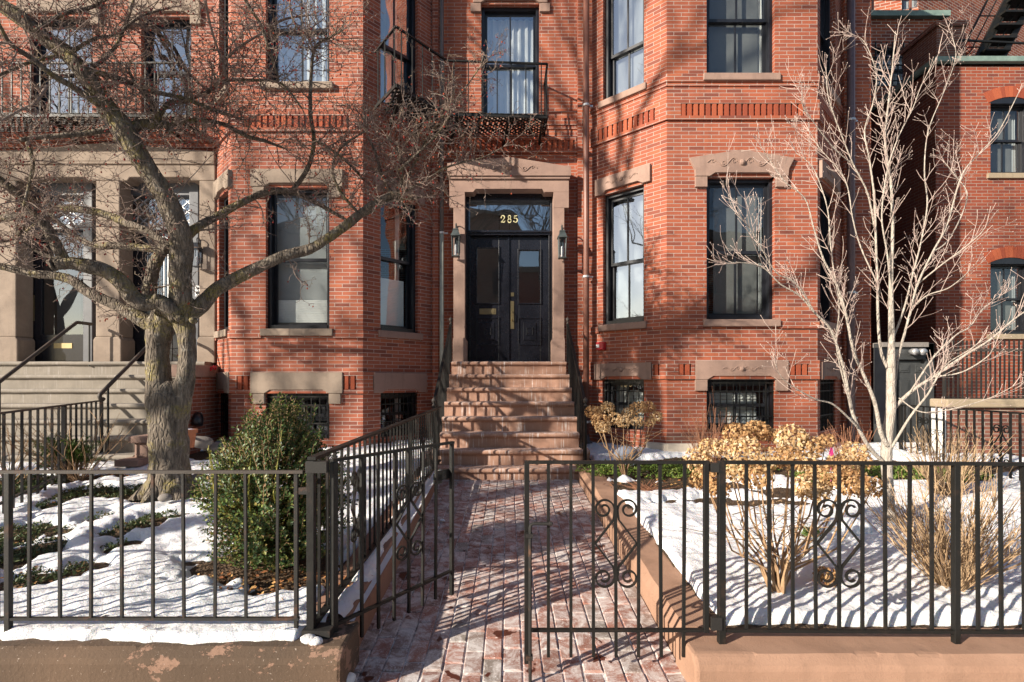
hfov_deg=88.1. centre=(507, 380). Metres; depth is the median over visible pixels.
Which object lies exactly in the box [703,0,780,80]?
window
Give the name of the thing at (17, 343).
doorway
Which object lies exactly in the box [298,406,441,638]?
railing
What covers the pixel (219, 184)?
window
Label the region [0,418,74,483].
bare shrub
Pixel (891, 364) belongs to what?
pale tree
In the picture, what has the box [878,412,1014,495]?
bare shrub
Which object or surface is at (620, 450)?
rock
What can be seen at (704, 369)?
window
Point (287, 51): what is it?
window
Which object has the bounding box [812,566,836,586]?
fallen flower head
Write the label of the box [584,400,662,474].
hydrangea
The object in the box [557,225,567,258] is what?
wall lantern
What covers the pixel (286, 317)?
window
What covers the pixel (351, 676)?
snow clump
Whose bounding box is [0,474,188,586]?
ground cover
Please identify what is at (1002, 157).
window
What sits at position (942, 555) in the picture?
bare shrub
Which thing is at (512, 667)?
brick walk
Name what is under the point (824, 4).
window
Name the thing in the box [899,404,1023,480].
iron fence
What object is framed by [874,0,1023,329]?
tall building
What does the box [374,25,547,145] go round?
balcony
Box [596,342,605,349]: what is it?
fire alarm
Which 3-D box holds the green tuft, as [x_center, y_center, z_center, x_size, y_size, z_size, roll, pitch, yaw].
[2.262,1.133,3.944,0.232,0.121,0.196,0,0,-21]
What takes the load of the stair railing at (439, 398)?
on the stoop at (503, 420)
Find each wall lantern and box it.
[193,237,202,267]
[450,223,460,257]
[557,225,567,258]
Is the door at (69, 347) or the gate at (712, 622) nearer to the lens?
the gate at (712, 622)
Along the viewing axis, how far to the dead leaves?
3.24 m
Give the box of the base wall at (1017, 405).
[930,398,1023,456]
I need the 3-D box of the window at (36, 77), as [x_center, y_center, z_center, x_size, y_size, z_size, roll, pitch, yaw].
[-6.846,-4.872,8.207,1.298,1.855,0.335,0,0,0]
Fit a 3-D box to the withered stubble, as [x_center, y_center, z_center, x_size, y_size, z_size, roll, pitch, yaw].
[1.407,1.074,5.389,0.692,0.114,0.379,0,0,0]
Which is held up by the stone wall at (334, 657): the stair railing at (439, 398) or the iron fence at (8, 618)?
the iron fence at (8, 618)
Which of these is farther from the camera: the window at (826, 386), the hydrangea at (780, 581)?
the window at (826, 386)
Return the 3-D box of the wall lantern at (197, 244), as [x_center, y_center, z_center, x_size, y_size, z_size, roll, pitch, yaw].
[-4.667,-1.934,7.947,0.128,0.456,0.156,0,0,0]
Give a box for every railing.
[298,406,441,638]
[431,316,452,442]
[566,316,587,466]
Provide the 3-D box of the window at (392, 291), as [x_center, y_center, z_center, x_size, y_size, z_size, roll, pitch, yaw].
[-1.740,-1.825,8.119,0.391,2.370,0.893,0,0,42]
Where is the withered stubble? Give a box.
[610,479,677,490]
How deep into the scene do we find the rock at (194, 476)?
5.16 m
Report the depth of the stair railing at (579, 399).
7.26 m
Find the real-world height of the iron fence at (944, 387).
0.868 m
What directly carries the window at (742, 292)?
in the brick townhouse at (683, 94)
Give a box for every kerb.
[316,468,438,646]
[578,468,711,656]
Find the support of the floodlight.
attached to the alley door at (910, 367)
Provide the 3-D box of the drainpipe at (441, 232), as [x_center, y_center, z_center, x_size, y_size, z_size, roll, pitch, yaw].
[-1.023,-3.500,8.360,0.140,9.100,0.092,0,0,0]
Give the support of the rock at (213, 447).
on the soil at (203, 567)
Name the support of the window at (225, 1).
in the brick townhouse at (350, 349)
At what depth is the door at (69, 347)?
8.33 m
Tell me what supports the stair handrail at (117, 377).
on the stoop at (28, 385)
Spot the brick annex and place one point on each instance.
(980, 89)
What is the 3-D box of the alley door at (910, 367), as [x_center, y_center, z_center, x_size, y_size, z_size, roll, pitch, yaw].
[6.221,0.424,8.360,0.949,2.052,0.220,0,0,0]
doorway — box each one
[0,142,216,362]
[447,157,570,361]
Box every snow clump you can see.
[300,634,322,645]
[346,672,355,681]
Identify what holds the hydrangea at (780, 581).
on the soil at (779, 493)
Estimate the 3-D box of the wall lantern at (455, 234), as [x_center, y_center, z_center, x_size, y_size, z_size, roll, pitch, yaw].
[-0.807,-2.185,8.193,0.151,0.537,0.183,0,0,0]
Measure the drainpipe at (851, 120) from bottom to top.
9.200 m
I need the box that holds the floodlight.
[908,348,927,354]
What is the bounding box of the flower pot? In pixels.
[188,428,197,447]
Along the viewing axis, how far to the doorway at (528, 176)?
8.28 m
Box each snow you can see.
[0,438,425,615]
[0,610,329,644]
[327,467,438,620]
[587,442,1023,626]
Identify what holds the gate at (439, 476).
attached to the railing at (315, 626)
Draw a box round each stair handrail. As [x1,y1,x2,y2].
[0,321,92,460]
[97,334,174,453]
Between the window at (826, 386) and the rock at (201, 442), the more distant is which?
the window at (826, 386)
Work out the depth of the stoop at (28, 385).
7.44 m
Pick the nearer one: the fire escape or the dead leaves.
the dead leaves
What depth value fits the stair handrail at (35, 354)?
7.05 m
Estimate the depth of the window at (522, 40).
8.79 m
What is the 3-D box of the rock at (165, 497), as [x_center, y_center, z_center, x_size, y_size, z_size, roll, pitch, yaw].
[-3.082,1.048,4.751,0.118,0.075,0.095,0,0,0]
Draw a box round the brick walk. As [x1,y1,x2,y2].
[354,479,685,681]
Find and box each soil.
[0,451,425,595]
[579,445,1021,627]
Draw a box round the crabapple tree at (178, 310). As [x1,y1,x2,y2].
[0,0,545,502]
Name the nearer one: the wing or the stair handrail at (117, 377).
the stair handrail at (117, 377)
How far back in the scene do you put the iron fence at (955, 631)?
2.56 m
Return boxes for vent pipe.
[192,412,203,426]
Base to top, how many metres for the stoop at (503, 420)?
1.752 m
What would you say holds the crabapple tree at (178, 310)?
on the soil at (203, 567)
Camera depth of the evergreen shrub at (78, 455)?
5.75 m
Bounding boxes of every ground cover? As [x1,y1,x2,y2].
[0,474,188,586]
[574,458,994,481]
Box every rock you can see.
[158,493,172,501]
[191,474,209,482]
[194,436,212,448]
[202,442,234,452]
[614,446,638,459]
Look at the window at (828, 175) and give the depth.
8.25 m
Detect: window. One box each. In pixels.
[16,0,102,122]
[129,0,201,121]
[213,169,231,337]
[214,0,228,104]
[216,372,228,436]
[250,169,342,335]
[250,372,342,438]
[261,0,333,89]
[373,372,426,436]
[375,174,424,339]
[381,0,414,116]
[471,0,549,120]
[594,362,651,429]
[595,163,650,331]
[598,0,646,108]
[689,149,794,326]
[695,360,788,431]
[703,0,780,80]
[818,160,840,330]
[820,0,840,106]
[820,362,839,429]
[871,42,909,85]
[902,1,916,9]
[983,86,1023,178]
[984,247,1023,338]
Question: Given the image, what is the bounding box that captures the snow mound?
[817,516,871,536]
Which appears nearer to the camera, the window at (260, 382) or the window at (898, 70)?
the window at (260, 382)
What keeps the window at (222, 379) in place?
in the brick townhouse at (350, 349)
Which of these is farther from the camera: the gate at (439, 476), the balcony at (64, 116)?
the balcony at (64, 116)
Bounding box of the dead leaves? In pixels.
[0,457,1019,628]
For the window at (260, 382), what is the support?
in the brick townhouse at (350, 349)
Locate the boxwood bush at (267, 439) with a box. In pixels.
[186,391,357,573]
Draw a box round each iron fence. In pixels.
[0,400,103,513]
[0,470,303,631]
[717,460,1023,643]
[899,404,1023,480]
[942,339,1023,398]
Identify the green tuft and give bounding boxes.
[801,524,821,537]
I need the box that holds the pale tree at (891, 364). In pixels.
[704,1,1023,522]
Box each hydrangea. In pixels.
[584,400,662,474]
[681,420,887,593]
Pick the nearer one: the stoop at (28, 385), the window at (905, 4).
the stoop at (28, 385)
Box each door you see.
[33,232,82,360]
[133,232,177,360]
[471,237,508,359]
[509,237,547,359]
[873,342,933,442]
[896,360,922,441]
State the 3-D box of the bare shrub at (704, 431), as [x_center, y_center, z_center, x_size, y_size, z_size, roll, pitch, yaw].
[2.248,0.582,6.003,0.628,1.044,0.642,0,0,31]
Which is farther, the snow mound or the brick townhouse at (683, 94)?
the brick townhouse at (683, 94)
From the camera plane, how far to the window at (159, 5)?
8.17 m
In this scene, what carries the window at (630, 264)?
in the brick townhouse at (683, 94)
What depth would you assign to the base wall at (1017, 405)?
7.40 m
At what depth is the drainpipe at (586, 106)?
8.26 m
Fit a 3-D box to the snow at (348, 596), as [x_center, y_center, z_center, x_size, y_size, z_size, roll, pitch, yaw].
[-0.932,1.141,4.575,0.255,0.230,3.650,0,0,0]
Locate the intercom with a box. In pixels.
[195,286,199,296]
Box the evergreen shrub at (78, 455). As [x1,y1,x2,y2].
[18,432,108,479]
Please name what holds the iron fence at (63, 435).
on the soil at (203, 567)
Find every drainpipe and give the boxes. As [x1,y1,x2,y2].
[439,0,447,364]
[583,0,592,443]
[846,0,857,442]
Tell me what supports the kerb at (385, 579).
on the ground
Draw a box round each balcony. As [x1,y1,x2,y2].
[0,62,198,143]
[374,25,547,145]
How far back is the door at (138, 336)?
8.33 m
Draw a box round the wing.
[871,0,950,104]
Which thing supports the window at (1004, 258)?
in the brick annex
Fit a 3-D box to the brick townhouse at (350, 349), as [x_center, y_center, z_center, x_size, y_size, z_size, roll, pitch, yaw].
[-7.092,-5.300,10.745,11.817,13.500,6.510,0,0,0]
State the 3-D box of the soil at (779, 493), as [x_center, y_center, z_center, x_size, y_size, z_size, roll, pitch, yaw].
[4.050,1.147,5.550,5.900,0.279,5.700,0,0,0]
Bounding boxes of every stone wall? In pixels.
[0,621,358,681]
[675,628,1023,681]
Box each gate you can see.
[330,441,454,637]
[524,460,721,681]
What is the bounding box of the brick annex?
[871,20,1023,441]
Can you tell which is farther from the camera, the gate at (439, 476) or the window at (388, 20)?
the window at (388, 20)
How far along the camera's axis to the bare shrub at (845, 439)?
5.69 m
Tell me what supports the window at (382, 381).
in the brick townhouse at (350, 349)
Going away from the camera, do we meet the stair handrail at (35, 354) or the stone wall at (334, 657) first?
the stone wall at (334, 657)
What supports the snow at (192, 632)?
on the stone wall at (334, 657)
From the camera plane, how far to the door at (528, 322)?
8.57 m
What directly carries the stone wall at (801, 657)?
on the ground
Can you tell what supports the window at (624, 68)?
in the brick townhouse at (683, 94)
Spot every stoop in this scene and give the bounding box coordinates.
[0,361,218,466]
[438,361,590,479]
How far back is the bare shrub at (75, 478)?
5.67 m
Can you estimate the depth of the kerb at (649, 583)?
3.54 m
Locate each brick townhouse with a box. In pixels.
[0,0,431,450]
[295,0,870,452]
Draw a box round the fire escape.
[958,0,1023,55]
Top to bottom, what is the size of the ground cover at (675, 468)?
0.126 m
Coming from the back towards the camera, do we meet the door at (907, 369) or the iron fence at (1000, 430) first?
the door at (907, 369)
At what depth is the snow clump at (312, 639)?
2.48 m
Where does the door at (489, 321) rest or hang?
in the brick townhouse at (683, 94)
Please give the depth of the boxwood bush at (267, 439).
3.28 m
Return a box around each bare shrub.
[0,410,138,481]
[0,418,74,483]
[675,389,735,477]
[816,419,876,481]
[852,455,1020,591]
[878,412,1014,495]
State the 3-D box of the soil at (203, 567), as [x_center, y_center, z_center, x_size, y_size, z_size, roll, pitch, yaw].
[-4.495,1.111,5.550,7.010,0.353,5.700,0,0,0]
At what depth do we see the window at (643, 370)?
8.13 m
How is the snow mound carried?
on the soil at (779, 493)

